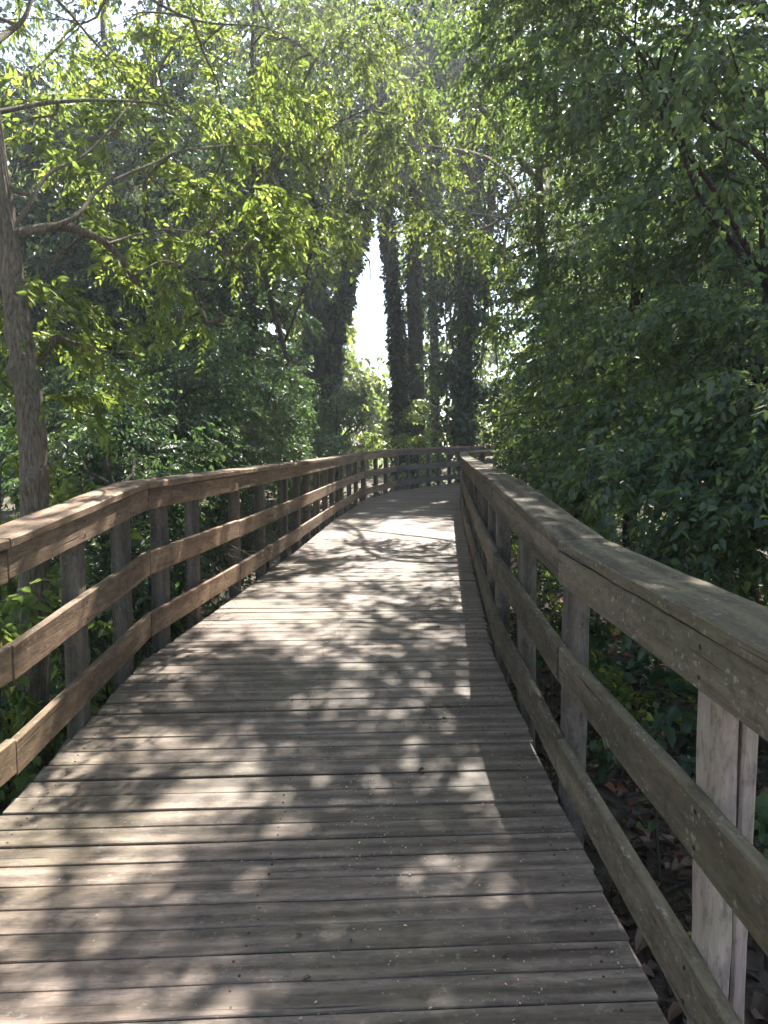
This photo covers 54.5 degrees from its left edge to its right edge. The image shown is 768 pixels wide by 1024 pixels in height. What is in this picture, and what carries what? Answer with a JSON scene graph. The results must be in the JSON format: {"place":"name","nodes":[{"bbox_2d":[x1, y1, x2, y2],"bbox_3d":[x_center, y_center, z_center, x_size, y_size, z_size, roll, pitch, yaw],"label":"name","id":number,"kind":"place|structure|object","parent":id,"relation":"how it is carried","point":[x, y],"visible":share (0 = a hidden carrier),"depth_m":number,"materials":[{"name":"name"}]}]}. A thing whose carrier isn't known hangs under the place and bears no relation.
{"place":"outdoors","nodes":[
{"label":"outdoors","id":0,"kind":"place"},
{"bbox_2d":[0,0,767,451],"label":"sky","id":1,"kind":"structure","parent":0,"point":[370,324],"materials":[{"name":"white"}]},
{"bbox_2d":[1,452,767,1023],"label":"ground","id":2,"kind":"structure","parent":0,"point":[671,898],"depth_m":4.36,"materials":[{"name":"brown plant"}]},
{"bbox_2d":[0,565,88,815],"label":"sapling","id":3,"kind":"object","parent":2,"relation":"on","point":[12,603],"visible":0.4,"depth_m":3.61,"materials":[{"name":"green plant"}]},
{"bbox_2d":[0,454,142,745],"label":"sapling","id":4,"kind":"object","parent":2,"relation":"on","point":[55,491],"visible":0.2,"depth_m":4.51,"materials":[{"name":"green plant"}]},
{"bbox_2d":[50,600,163,716],"bbox_3d":[-1.786,1.110,4.675,0.844,1.389,0.767,0,5,0],"label":"sapling","id":5,"kind":"object","parent":2,"relation":"on","point":[108,632],"visible":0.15,"depth_m":4.56,"materials":[{"name":"green plant"}]},
{"bbox_2d":[0,353,278,705],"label":"dense shrub","id":6,"kind":"object","parent":2,"relation":"on","point":[108,471],"visible":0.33,"depth_m":6.13,"materials":[{"name":"green plant"}]},
{"bbox_2d":[0,284,313,629],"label":"dense shrub","id":7,"kind":"object","parent":2,"relation":"on","point":[193,389],"visible":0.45,"depth_m":8.44,"materials":[{"name":"green plant"}]},
{"bbox_2d":[0,0,316,510],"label":"leafy tree","id":8,"kind":"object","parent":2,"relation":"on","point":[54,27],"visible":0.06,"depth_m":16.79,"materials":[{"name":"green plant"}]},
{"bbox_2d":[0,0,351,794],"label":"leafy tree","id":9,"kind":"object","parent":2,"relation":"on","point":[28,352],"visible":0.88,"depth_m":5.22,"materials":[{"name":"green plant"}]},
{"bbox_2d":[0,0,370,520],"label":"leafy tree","id":10,"kind":"object","parent":2,"relation":"on","point":[78,254],"visible":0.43,"depth_m":12.10,"materials":[{"name":"green plant"}]},
{"bbox_2d":[156,335,324,572],"bbox_3d":[-2.120,-0.629,10.474,2.720,3.863,4.320,0,5,0],"label":"dense shrub","id":11,"kind":"object","parent":2,"relation":"on","point":[296,445],"visible":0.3,"depth_m":10.58,"materials":[{"name":"green plant"}]},
{"bbox_2d":[79,0,452,515],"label":"leafy tree","id":12,"kind":"object","parent":2,"relation":"on","point":[319,11],"visible":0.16,"depth_m":19.46,"materials":[{"name":"green plant"}]},
{"bbox_2d":[166,0,418,487],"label":"ivied tree","id":13,"kind":"object","parent":2,"relation":"on","point":[337,310],"visible":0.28,"depth_m":23.67,"materials":[{"name":"green plant"}]},
{"bbox_2d":[265,369,382,518],"bbox_3d":[-1.603,-1.071,15.568,2.483,3.654,6.326,1,5,13],"label":"dense shrub","id":14,"kind":"object","parent":2,"relation":"on","point":[320,440],"visible":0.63,"depth_m":15.82,"materials":[{"name":"green plant"}]},
{"bbox_2d":[0,483,668,1023],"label":"boardwalk","id":15,"kind":"structure","parent":2,"relation":"on","point":[144,803],"depth_m":2.78,"materials":[{"name":"brown wood"}]},
{"bbox_2d":[0,449,396,786],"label":"wooden railing","id":16,"kind":"object","parent":15,"relation":"attached to","point":[65,530],"visible":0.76,"depth_m":4.27,"materials":[{"name":"brown wood"}]},
{"bbox_2d":[58,553,623,1023],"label":"fallen leaves","id":17,"kind":"object","parent":15,"relation":"on","point":[308,977],"visible":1,"depth_m":2.62,"materials":[{"name":"brown plant"}]},
{"bbox_2d":[394,445,528,490],"bbox_3d":[2.519,-0.762,22.431,0.386,2.481,7.776,4,6,37],"label":"wooden railing","id":18,"kind":"object","parent":15,"relation":"attached to","point":[418,480],"visible":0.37,"depth_m":20.62,"materials":[{"name":"brown wood"}]},
{"bbox_2d":[460,449,767,1023],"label":"wooden railing","id":19,"kind":"object","parent":15,"relation":"attached to","point":[708,641],"visible":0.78,"depth_m":1.96,"materials":[{"name":"brown wood"}]},
{"bbox_2d":[0,531,697,800],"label":"ground cover","id":20,"kind":"object","parent":2,"relation":"on","point":[622,692],"visible":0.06,"depth_m":5.39,"materials":[{"name":"green plant"}]},
{"bbox_2d":[174,0,551,552],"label":"slender tree","id":21,"kind":"object","parent":2,"relation":"on","point":[327,158],"visible":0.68,"depth_m":12.01,"materials":[{"name":"green plant"}]},
{"bbox_2d":[0,58,767,478],"bbox_3d":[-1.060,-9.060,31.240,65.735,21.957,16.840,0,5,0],"label":"dense woods","id":22,"kind":"object","parent":2,"relation":"on","point":[366,378],"depth_m":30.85,"materials":[{"name":"green plant"}]},
{"bbox_2d":[3,471,766,764],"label":"undergrowth","id":23,"kind":"object","parent":2,"relation":"on","point":[636,668],"visible":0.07,"depth_m":6.30,"materials":[{"name":"green plant"}]},
{"bbox_2d":[291,0,485,488],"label":"ivied tree","id":24,"kind":"object","parent":2,"relation":"on","point":[397,346],"visible":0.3,"depth_m":24.79,"materials":[{"name":"green plant"}]},
{"bbox_2d":[357,399,457,493],"bbox_3d":[0.993,-1.895,23.628,3.298,3.423,4.284,-4,6,-37],"label":"leafy shrub","id":25,"kind":"object","parent":2,"relation":"on","point":[417,439],"visible":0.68,"depth_m":23.64,"materials":[{"name":"green plant"}]},
{"bbox_2d":[352,0,527,483],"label":"ivied tree","id":26,"kind":"object","parent":2,"relation":"on","point":[413,317],"visible":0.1,"depth_m":25.77,"materials":[{"name":"green plant"}]},
{"bbox_2d":[420,8,544,475],"bbox_3d":[3.329,-10.892,29.943,6.542,19.959,5.753,0,5,0],"label":"ivied tree","id":27,"kind":"object","parent":2,"relation":"on","point":[434,331],"visible":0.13,"depth_m":28.87,"materials":[{"name":"green plant"}]},
{"bbox_2d":[469,372,522,474],"bbox_3d":[4.392,-2.976,24.474,3.585,4.561,5.200,5,7,43],"label":"leafy shrub","id":28,"kind":"object","parent":2,"relation":"on","point":[486,443],"visible":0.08,"depth_m":23.85,"materials":[{"name":"green plant"}]},
{"bbox_2d":[399,0,635,480],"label":"ivied tree","id":29,"kind":"object","parent":2,"relation":"on","point":[456,368],"visible":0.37,"depth_m":23.64,"materials":[{"name":"green plant"}]},
{"bbox_2d":[323,0,767,367],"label":"spreading tree","id":30,"kind":"object","parent":2,"relation":"on","point":[607,13],"visible":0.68,"depth_m":7.92,"materials":[{"name":"green plant"}]},
{"bbox_2d":[351,40,751,541],"bbox_3d":[2.202,-4.389,15.950,6.325,9.994,13.405,0,5,0],"label":"leafy tree","id":31,"kind":"object","parent":2,"relation":"on","point":[537,232],"visible":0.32,"depth_m":11.54,"materials":[{"name":"green plant"}]},
{"bbox_2d":[536,611,632,779],"bbox_3d":[1.156,1.133,4.521,1.079,1.159,0.394,-5,7,-44],"label":"sapling","id":32,"kind":"object","parent":2,"relation":"on","point":[598,642],"visible":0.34,"depth_m":4.59,"materials":[{"name":"green plant"}]},
{"bbox_2d":[442,7,767,532],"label":"leafy tree","id":33,"kind":"object","parent":2,"relation":"on","point":[585,216],"visible":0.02,"depth_m":14.64,"materials":[{"name":"green plant"}]},
{"bbox_2d":[467,0,767,751],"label":"leafy tree","id":34,"kind":"object","parent":2,"relation":"on","point":[710,508],"visible":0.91,"depth_m":4.06,"materials":[{"name":"green plant"}]},
{"bbox_2d":[468,108,767,632],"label":"leafy tree","id":35,"kind":"object","parent":2,"relation":"on","point":[636,265],"visible":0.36,"depth_m":7.33,"materials":[{"name":"green plant"}]},
{"bbox_2d":[586,665,697,890],"bbox_3d":[1.168,1.201,3.272,0.704,0.960,0.512,0,5,0],"label":"sapling","id":36,"kind":"object","parent":2,"relation":"on","point":[661,721],"visible":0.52,"depth_m":3.16,"materials":[{"name":"green plant"}]},
{"bbox_2d":[636,784,767,969],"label":"sapling","id":37,"kind":"object","parent":2,"relation":"on","point":[761,817],"visible":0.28,"depth_m":2.50,"materials":[{"name":"green plant"}]}
]}

